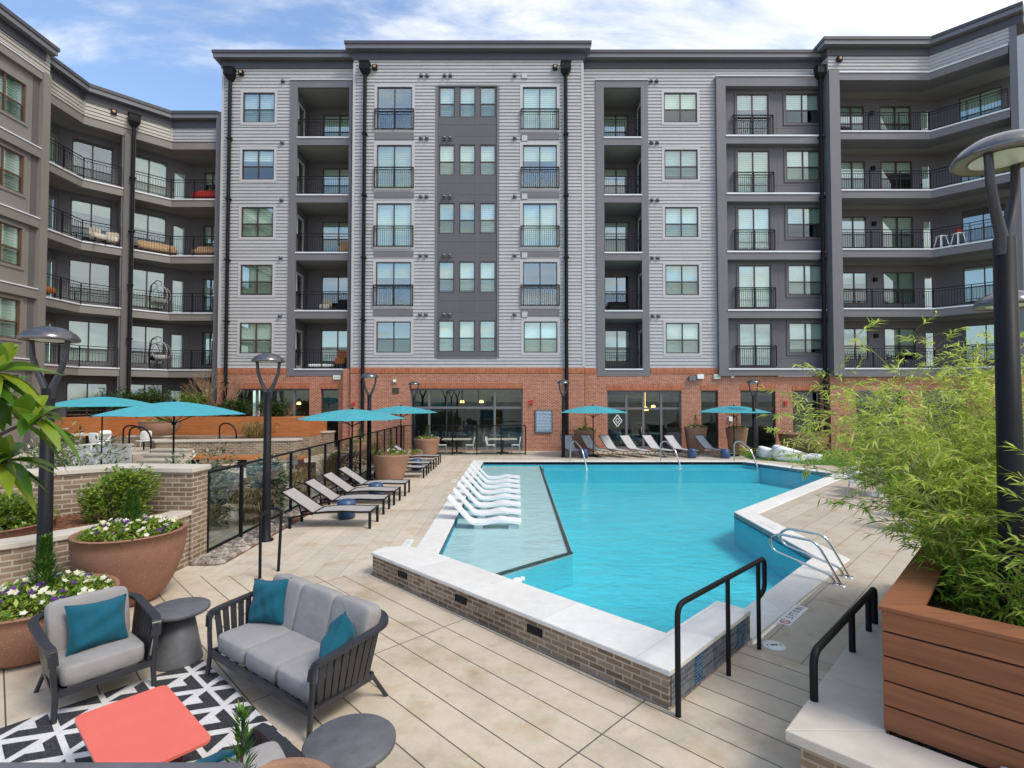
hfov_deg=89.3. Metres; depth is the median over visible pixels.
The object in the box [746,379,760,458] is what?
lamp post
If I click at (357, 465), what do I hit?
dry grass
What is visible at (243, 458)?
wood bench
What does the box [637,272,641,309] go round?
door
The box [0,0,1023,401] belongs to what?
sky
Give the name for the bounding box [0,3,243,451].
apartment building
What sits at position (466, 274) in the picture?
window
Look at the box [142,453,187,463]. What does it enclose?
stone step
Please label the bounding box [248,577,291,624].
throw pillow
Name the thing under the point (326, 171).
window
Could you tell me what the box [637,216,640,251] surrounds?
door
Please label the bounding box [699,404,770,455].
umbrella
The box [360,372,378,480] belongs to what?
lamp post
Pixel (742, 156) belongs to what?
sliding door
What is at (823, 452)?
lawn grass
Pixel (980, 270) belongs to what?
window
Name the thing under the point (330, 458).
dry grass
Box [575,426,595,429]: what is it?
planter flowers
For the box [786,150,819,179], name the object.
window
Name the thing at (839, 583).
grab rail
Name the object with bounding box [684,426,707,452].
tapered planter
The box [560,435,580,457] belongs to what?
sling lounger
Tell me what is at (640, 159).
door
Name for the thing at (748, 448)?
pool rail
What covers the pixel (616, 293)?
window
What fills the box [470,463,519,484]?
pool chaise
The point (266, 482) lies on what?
lamp post
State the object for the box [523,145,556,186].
sliding door
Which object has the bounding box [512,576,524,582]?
chlorine float
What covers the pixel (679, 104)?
window
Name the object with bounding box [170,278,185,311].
door
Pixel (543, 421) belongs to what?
rules sign
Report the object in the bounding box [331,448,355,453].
planter flowers
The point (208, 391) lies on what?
bare shrub
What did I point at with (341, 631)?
throw pillow
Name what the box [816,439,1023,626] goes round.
bamboo
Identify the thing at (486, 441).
side chair
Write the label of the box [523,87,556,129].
sliding door
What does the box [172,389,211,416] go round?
planter shrub
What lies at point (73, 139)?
window
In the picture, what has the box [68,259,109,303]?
window
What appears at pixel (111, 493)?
bush
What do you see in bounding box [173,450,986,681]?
pool deck
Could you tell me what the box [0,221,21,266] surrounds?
window
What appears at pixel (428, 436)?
planter flowers
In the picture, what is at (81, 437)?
side chair
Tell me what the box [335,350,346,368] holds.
balcony chair
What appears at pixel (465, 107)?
window
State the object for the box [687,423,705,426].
planter flowers
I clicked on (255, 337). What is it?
window
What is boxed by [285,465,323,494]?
dry grass
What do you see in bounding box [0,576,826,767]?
terrace paving
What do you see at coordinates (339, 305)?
balcony chair
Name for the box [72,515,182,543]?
pansies
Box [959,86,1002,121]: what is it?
window
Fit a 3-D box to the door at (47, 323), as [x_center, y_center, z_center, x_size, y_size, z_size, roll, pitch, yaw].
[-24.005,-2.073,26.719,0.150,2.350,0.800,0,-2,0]
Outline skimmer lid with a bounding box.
[762,640,785,650]
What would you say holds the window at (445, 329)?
in the apartment building at (506, 220)
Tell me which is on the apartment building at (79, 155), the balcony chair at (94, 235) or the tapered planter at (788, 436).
the balcony chair at (94, 235)
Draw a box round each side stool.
[337,498,355,519]
[368,482,382,493]
[411,459,421,470]
[579,448,587,457]
[687,448,696,457]
[720,449,729,458]
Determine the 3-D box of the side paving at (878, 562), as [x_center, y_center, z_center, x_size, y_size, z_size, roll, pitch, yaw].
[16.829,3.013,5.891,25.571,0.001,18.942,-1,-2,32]
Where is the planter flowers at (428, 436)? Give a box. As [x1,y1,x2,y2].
[416,434,438,438]
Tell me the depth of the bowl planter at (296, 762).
2.84 m
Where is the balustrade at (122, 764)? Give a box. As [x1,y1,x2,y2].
[0,762,244,767]
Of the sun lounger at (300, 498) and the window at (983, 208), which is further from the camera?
the window at (983, 208)
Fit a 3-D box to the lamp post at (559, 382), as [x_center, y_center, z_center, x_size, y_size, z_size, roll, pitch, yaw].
[2.500,1.678,25.263,0.630,3.770,0.630,0,-2,-17]
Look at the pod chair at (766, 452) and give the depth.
24.57 m
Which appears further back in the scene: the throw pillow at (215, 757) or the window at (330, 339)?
the window at (330, 339)
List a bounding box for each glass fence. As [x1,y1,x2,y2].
[207,425,402,552]
[403,425,525,454]
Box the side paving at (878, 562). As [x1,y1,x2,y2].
[746,476,932,672]
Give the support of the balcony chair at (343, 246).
on the apartment building at (506, 220)
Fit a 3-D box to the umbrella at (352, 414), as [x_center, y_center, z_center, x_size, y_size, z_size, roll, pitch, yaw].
[-5.350,2.060,17.349,3.289,2.560,3.289,1,-2,-34]
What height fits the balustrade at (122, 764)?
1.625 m
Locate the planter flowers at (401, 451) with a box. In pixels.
[372,449,405,455]
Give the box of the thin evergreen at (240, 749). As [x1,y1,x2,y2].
[220,700,258,767]
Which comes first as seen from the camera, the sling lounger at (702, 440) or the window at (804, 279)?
the sling lounger at (702, 440)
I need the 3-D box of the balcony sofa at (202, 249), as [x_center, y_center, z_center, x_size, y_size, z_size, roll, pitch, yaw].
[-17.800,-7.746,30.337,1.600,0.735,0.714,0,-2,0]
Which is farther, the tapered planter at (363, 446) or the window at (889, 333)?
the window at (889, 333)
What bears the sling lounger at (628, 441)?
on the pool deck
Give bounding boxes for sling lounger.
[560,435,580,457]
[580,435,613,457]
[599,435,633,457]
[619,435,655,456]
[641,435,678,457]
[663,435,701,455]
[694,435,732,456]
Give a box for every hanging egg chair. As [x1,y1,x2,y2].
[149,280,170,310]
[149,336,170,368]
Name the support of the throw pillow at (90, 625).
on the armchair at (61, 672)
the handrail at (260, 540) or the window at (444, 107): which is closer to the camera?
the handrail at (260, 540)
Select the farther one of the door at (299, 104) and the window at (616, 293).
the window at (616, 293)
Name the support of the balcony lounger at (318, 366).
on the apartment building at (506, 220)
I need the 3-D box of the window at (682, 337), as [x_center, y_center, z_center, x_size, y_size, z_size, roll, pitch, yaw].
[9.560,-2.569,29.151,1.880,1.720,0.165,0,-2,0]
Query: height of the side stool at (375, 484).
0.440 m
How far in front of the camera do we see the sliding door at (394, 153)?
28.99 m
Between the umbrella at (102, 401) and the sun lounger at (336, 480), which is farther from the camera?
the umbrella at (102, 401)
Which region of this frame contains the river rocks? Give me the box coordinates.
[189,468,374,564]
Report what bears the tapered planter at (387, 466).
on the pool deck
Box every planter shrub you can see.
[104,387,147,416]
[133,387,173,416]
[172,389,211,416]
[216,396,255,416]
[255,397,292,416]
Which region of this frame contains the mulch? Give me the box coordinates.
[27,511,161,533]
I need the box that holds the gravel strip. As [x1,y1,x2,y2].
[222,476,372,563]
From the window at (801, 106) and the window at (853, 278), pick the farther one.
the window at (853, 278)
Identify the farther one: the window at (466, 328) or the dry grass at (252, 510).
the window at (466, 328)
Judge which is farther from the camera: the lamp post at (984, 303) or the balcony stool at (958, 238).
the balcony stool at (958, 238)
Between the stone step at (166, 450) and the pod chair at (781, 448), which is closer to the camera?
the stone step at (166, 450)
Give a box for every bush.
[0,490,61,530]
[75,462,162,523]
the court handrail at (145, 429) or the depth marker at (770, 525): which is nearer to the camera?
the depth marker at (770, 525)
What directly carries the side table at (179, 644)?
on the terrace paving at (462, 692)
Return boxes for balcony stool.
[933,235,949,247]
[950,232,966,245]
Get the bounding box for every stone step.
[134,459,181,463]
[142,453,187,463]
[149,448,192,459]
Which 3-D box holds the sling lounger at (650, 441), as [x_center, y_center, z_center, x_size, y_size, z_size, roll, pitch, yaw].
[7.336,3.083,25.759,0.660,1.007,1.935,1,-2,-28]
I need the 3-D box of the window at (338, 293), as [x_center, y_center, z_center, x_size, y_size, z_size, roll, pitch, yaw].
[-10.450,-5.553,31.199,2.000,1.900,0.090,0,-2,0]
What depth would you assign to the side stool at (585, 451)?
24.75 m
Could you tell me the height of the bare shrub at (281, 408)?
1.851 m
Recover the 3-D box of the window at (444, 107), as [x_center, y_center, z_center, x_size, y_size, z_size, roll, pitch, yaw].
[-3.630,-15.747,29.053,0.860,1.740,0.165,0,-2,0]
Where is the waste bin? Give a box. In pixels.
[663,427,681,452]
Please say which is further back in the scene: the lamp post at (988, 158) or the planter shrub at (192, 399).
the planter shrub at (192, 399)
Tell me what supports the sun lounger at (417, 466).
on the pool deck
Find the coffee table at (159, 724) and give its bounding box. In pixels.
[75,685,210,761]
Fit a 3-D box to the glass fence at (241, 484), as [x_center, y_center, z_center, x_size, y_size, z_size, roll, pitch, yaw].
[-5.550,2.592,17.784,0.056,1.520,16.756,0,-2,0]
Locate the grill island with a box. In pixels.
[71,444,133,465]
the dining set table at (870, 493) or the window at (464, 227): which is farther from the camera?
the window at (464, 227)
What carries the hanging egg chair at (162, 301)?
on the apartment building at (79, 155)
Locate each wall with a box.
[0,463,210,564]
[0,511,191,585]
[127,435,172,446]
[152,438,302,463]
[320,431,335,453]
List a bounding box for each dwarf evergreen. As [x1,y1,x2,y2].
[20,533,69,596]
[115,486,149,533]
[356,428,362,440]
[385,435,396,454]
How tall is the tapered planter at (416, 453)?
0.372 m
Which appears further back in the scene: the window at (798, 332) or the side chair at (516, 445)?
the window at (798, 332)
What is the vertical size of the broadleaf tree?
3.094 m
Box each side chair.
[66,430,83,449]
[88,433,106,443]
[99,430,111,443]
[134,431,151,451]
[437,437,446,452]
[464,437,474,452]
[485,437,495,452]
[511,437,520,452]
[846,467,873,498]
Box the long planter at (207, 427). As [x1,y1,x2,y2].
[55,416,326,455]
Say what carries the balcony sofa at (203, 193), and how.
on the apartment building at (79, 155)
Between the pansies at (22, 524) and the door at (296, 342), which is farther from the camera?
the door at (296, 342)
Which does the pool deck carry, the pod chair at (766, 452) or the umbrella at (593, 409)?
the umbrella at (593, 409)
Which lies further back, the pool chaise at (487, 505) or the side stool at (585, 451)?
the side stool at (585, 451)
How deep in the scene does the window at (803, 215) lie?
29.54 m
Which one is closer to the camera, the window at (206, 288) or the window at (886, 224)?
the window at (886, 224)
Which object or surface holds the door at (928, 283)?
in the apartment building at (892, 210)
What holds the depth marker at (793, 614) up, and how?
on the side paving at (878, 562)
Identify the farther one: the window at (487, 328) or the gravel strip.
the window at (487, 328)
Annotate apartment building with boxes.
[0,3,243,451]
[212,40,828,450]
[800,1,1023,450]
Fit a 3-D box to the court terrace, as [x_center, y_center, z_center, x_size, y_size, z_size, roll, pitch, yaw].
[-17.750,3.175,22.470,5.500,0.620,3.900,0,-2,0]
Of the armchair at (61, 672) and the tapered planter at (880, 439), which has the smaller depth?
the armchair at (61, 672)
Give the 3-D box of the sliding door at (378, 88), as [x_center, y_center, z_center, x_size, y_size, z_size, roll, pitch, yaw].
[-6.545,-15.370,28.975,1.950,2.420,0.090,0,-2,0]
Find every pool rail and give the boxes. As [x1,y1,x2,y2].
[570,441,587,469]
[660,441,681,469]
[733,441,758,469]
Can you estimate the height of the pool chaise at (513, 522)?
0.750 m
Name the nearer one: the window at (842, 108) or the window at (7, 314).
the window at (7, 314)
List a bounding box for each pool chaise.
[447,494,520,528]
[453,487,520,518]
[457,481,520,509]
[461,476,520,501]
[465,471,519,495]
[468,467,519,489]
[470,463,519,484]
[473,460,519,479]
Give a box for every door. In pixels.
[44,321,53,363]
[46,258,54,296]
[48,195,56,230]
[49,132,58,164]
[168,389,183,401]
[169,332,184,368]
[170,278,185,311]
[171,223,186,254]
[172,169,187,198]
[295,329,302,368]
[296,271,302,309]
[297,158,304,192]
[297,215,303,251]
[298,101,304,135]
[376,203,411,245]
[376,262,410,304]
[377,87,411,129]
[377,145,411,186]
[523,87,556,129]
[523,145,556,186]
[523,203,556,245]
[523,262,556,304]
[636,105,639,135]
[637,159,640,192]
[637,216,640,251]
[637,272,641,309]
[638,330,641,368]
[736,94,768,133]
[737,151,769,191]
[738,208,769,248]
[738,265,770,306]
[739,323,771,365]
[918,109,930,128]
[920,164,931,188]
[921,219,933,246]
[922,275,934,307]
[923,331,935,367]
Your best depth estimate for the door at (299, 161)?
30.36 m
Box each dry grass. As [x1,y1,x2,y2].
[209,498,231,537]
[220,485,286,524]
[230,421,276,438]
[235,477,285,496]
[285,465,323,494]
[311,454,344,472]
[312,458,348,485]
[346,449,371,470]
[361,445,389,464]
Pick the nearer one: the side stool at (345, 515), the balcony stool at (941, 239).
the side stool at (345, 515)
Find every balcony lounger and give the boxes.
[137,240,177,254]
[308,364,334,368]
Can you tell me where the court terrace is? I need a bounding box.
[13,447,149,468]
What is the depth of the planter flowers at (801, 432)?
26.50 m
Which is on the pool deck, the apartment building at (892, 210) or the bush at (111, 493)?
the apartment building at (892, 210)
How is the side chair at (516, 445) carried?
on the pool deck
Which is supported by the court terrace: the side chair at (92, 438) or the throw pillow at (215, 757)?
the side chair at (92, 438)
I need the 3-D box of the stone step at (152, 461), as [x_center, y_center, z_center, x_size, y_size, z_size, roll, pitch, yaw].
[-13.150,3.034,19.272,1.500,0.480,0.420,0,-2,0]
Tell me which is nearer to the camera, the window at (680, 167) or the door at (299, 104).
the window at (680, 167)
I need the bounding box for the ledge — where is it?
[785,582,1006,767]
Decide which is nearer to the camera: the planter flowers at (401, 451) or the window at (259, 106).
the planter flowers at (401, 451)
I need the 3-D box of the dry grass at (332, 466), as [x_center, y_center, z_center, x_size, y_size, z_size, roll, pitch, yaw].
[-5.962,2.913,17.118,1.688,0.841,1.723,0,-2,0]
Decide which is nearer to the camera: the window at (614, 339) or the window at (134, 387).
the window at (134, 387)
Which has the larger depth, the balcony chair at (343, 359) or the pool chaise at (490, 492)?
the balcony chair at (343, 359)
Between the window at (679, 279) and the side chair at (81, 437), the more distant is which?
the window at (679, 279)
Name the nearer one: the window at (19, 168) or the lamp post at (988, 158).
the lamp post at (988, 158)
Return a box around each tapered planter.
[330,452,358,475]
[345,441,373,465]
[371,452,410,479]
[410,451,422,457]
[413,437,439,457]
[573,429,596,452]
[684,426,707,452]
[725,427,748,452]
[778,432,829,453]
[864,433,909,453]
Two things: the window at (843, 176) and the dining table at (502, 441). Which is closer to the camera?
the dining table at (502, 441)
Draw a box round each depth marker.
[402,539,413,545]
[760,522,781,529]
[776,604,808,625]
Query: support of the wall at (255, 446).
on the pool deck
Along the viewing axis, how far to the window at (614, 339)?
31.20 m
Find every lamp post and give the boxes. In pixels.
[16,326,81,573]
[251,353,284,542]
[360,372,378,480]
[408,381,419,449]
[557,380,568,457]
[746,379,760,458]
[949,129,1023,626]
[972,290,1023,310]
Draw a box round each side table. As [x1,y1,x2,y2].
[153,597,210,671]
[301,713,395,767]
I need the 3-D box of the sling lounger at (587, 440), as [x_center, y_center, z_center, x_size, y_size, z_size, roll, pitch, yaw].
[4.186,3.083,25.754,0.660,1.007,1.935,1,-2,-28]
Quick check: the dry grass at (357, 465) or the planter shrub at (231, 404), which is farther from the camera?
the planter shrub at (231, 404)
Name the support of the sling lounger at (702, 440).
on the pool deck
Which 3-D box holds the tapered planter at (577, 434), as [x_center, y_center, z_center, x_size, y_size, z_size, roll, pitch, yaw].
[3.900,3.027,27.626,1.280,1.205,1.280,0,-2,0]
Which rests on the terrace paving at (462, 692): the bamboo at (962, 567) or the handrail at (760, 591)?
the handrail at (760, 591)
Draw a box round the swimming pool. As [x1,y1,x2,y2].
[371,460,849,710]
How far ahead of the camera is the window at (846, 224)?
30.50 m
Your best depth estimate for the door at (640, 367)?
30.25 m
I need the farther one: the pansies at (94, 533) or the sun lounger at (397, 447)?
the sun lounger at (397, 447)
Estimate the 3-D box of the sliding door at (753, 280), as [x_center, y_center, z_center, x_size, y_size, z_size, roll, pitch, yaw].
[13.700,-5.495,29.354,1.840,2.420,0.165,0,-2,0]
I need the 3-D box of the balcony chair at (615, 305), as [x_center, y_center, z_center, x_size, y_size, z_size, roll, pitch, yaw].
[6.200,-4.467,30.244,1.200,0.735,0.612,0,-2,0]
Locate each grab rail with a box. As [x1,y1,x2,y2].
[769,533,845,586]
[779,528,853,578]
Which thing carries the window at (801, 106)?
in the apartment building at (506, 220)
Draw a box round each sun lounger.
[281,486,378,528]
[303,477,390,514]
[322,471,400,504]
[338,465,409,495]
[371,457,427,477]
[380,451,431,472]
[385,447,436,468]
[393,445,440,464]
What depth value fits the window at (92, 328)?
28.36 m
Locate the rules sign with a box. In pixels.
[535,410,551,432]
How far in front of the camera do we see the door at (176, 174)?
31.44 m
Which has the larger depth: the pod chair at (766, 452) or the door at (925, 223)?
the door at (925, 223)
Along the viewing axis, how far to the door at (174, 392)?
31.09 m
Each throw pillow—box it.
[64,593,128,656]
[195,745,243,761]
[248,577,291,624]
[319,611,355,665]
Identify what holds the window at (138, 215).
in the apartment building at (79, 155)
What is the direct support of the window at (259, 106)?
in the apartment building at (506, 220)
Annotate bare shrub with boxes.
[180,368,244,415]
[253,402,298,416]
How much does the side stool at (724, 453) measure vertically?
0.440 m
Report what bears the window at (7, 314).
in the apartment building at (79, 155)
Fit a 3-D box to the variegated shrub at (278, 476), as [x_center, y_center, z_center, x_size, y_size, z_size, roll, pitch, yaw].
[-5.927,2.404,12.568,1.155,1.712,0.859,0,-2,0]
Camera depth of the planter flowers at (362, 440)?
22.27 m
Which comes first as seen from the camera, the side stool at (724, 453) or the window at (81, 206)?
the side stool at (724, 453)
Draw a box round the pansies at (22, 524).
[0,512,55,530]
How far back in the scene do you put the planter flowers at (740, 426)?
27.19 m
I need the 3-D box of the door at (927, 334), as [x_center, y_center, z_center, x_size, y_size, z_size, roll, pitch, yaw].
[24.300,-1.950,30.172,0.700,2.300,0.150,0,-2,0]
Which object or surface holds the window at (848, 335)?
in the apartment building at (892, 210)
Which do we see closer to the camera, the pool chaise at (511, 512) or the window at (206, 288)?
the pool chaise at (511, 512)
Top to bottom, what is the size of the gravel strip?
0.001 m
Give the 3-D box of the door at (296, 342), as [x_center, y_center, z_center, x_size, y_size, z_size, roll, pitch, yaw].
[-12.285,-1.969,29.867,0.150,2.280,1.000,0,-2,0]
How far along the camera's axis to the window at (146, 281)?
30.20 m
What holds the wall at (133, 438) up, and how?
on the pool deck
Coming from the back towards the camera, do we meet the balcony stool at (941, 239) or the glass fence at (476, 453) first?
the balcony stool at (941, 239)
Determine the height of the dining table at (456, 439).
0.740 m
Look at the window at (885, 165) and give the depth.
30.60 m
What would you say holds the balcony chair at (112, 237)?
on the apartment building at (79, 155)
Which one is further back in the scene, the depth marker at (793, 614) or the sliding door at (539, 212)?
the sliding door at (539, 212)
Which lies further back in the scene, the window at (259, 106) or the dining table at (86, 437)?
the window at (259, 106)
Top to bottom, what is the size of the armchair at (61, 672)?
0.896 m
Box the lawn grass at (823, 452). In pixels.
[735,451,896,466]
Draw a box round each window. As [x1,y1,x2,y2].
[0,69,25,122]
[0,145,23,193]
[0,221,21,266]
[0,297,19,338]
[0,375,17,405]
[65,383,107,416]
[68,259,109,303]
[68,320,108,362]
[70,198,111,244]
[71,137,112,184]
[131,384,162,396]
[132,325,163,364]
[133,268,164,309]
[134,211,165,253]
[135,155,166,197]
[201,332,212,364]
[202,279,213,311]
[203,225,214,246]
[204,172,215,190]
[240,265,272,294]
[240,323,271,352]
[241,207,272,236]
[242,150,273,179]
[243,93,274,121]
[321,276,347,306]
[321,330,346,361]
[322,168,348,192]
[322,222,347,251]
[323,115,348,135]
[376,322,410,352]
[438,321,453,351]
[439,87,454,116]
[439,145,454,174]
[439,203,453,233]
[439,261,453,292]
[459,145,474,174]
[459,203,474,233]
[459,261,474,292]
[459,321,474,351]
[460,87,474,116]
[480,87,495,116]
[480,145,494,174]
[480,203,494,233]
[480,261,494,292]
[480,321,494,351]
[524,322,556,352]
[604,115,627,135]
[604,168,628,192]
[604,222,628,251]
[605,276,628,306]
[605,330,629,361]
[664,93,696,121]
[664,150,697,179]
[665,207,697,236]
[665,265,698,294]
[666,323,698,352]
[785,94,818,122]
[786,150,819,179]
[787,207,820,236]
[788,265,821,294]
[789,323,822,352]
[840,106,864,128]
[841,161,865,187]
[842,217,866,246]
[843,272,867,303]
[844,328,868,359]
[879,106,910,128]
[880,161,911,187]
[882,217,913,246]
[883,272,914,303]
[884,328,915,359]
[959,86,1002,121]
[961,173,1001,182]
[962,203,1004,243]
[963,265,992,302]
[965,324,993,360]
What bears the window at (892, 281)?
in the apartment building at (892, 210)
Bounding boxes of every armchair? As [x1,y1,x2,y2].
[27,586,161,724]
[221,723,304,767]
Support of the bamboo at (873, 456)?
in the wooden planter at (953, 682)
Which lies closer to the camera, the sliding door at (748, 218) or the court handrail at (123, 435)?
the court handrail at (123, 435)
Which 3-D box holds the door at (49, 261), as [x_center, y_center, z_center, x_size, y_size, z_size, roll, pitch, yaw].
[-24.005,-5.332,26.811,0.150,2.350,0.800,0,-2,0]
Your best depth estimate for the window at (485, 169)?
29.02 m
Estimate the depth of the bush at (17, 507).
7.67 m
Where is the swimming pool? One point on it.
(613, 562)
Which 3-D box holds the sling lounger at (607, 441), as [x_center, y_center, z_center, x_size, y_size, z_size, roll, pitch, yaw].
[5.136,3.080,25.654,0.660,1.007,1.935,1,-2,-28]
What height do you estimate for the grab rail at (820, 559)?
0.645 m
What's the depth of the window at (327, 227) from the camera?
31.40 m
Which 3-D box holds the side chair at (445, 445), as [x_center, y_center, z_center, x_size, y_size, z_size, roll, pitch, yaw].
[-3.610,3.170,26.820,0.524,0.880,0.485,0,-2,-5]
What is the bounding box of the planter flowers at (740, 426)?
[725,425,746,427]
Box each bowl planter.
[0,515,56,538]
[0,573,120,668]
[68,519,187,606]
[138,420,180,435]
[259,757,331,767]
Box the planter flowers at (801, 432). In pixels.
[781,430,825,434]
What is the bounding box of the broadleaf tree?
[0,342,84,534]
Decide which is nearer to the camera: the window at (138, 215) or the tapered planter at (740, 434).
the tapered planter at (740, 434)
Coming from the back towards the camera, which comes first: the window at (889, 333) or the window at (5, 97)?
the window at (889, 333)
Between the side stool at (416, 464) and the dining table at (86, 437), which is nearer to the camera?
the side stool at (416, 464)
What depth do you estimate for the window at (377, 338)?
28.59 m
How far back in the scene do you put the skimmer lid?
5.96 m
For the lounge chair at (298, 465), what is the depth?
18.10 m
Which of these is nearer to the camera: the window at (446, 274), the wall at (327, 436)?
the wall at (327, 436)
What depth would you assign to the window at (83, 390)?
28.12 m
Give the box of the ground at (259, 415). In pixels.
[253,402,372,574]
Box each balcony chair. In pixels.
[46,282,55,297]
[88,227,106,243]
[104,232,118,246]
[319,299,332,309]
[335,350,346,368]
[336,299,346,309]
[337,241,347,251]
[607,302,628,309]
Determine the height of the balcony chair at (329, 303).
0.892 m
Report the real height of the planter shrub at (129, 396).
1.716 m
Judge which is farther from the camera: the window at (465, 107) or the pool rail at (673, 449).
the window at (465, 107)
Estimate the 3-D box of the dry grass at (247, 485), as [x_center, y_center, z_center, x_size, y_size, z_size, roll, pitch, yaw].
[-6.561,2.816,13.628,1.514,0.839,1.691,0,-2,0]
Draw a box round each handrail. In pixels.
[122,425,144,449]
[128,426,151,452]
[219,423,236,438]
[258,507,282,578]
[674,557,766,717]
[809,587,877,701]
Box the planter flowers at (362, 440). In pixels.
[346,438,372,443]
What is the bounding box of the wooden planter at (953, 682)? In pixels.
[878,531,1023,767]
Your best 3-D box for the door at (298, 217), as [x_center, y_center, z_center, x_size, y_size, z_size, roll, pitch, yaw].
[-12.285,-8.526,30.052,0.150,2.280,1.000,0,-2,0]
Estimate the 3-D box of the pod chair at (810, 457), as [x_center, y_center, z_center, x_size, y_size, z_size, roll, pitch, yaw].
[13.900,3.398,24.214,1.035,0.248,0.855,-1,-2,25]
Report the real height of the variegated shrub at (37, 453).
2.457 m
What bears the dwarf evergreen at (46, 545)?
in the bowl planter at (18, 646)
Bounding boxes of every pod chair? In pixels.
[757,446,771,458]
[771,445,805,461]
[806,453,822,459]
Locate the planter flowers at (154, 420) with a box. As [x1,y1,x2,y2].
[140,418,176,421]
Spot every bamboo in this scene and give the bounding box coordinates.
[738,311,1023,561]
[802,381,995,532]
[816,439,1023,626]
[933,329,1023,488]
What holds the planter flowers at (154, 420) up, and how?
in the bowl planter at (164, 428)
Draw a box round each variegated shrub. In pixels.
[18,421,92,468]
[36,432,127,467]
[165,441,239,530]
[244,452,289,513]
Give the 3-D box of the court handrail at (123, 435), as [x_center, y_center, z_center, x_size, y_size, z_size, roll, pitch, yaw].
[-16.451,2.480,22.539,0.968,1.412,0.070,0,-2,0]
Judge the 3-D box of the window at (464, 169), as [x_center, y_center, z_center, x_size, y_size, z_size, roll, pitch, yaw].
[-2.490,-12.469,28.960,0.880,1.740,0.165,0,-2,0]
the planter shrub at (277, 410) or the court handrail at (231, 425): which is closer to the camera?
the court handrail at (231, 425)
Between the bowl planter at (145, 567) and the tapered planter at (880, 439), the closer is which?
the bowl planter at (145, 567)
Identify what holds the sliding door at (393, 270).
in the apartment building at (506, 220)
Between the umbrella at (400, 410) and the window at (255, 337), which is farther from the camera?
the window at (255, 337)
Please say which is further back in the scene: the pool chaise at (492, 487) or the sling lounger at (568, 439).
the sling lounger at (568, 439)
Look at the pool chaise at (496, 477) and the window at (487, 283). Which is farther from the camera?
the window at (487, 283)
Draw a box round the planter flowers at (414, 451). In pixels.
[406,449,421,453]
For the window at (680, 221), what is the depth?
29.40 m
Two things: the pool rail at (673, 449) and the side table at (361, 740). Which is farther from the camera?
the pool rail at (673, 449)
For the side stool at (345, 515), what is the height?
0.440 m
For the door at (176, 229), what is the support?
in the apartment building at (79, 155)
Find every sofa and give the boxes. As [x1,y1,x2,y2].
[191,191,214,198]
[191,247,213,254]
[205,574,388,737]
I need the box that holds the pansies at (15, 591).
[0,569,121,620]
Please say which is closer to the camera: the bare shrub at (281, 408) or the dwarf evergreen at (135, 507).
the dwarf evergreen at (135, 507)
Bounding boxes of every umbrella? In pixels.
[55,395,150,463]
[91,399,245,463]
[297,407,405,483]
[372,405,437,446]
[560,405,627,456]
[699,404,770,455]
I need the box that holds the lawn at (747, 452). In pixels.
[739,451,942,466]
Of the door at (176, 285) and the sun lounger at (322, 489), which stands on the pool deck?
the sun lounger at (322, 489)
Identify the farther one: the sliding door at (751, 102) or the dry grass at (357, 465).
the sliding door at (751, 102)
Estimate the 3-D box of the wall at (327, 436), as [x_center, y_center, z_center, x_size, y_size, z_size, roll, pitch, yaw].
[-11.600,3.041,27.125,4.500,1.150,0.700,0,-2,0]
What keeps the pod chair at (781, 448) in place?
on the lawn at (747, 452)
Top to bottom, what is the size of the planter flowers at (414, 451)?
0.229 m
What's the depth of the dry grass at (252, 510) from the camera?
11.71 m
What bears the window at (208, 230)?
in the apartment building at (79, 155)
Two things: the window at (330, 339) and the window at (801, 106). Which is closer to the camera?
the window at (801, 106)
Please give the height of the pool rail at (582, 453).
1.268 m
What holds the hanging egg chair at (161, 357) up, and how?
on the apartment building at (79, 155)
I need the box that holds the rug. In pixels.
[0,660,289,761]
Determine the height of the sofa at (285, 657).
0.896 m
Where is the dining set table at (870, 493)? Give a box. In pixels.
[865,467,882,496]
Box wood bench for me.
[189,454,307,467]
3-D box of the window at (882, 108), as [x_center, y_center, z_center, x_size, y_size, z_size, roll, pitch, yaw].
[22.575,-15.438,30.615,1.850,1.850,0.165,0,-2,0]
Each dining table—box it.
[72,433,112,443]
[442,438,471,452]
[488,438,516,452]

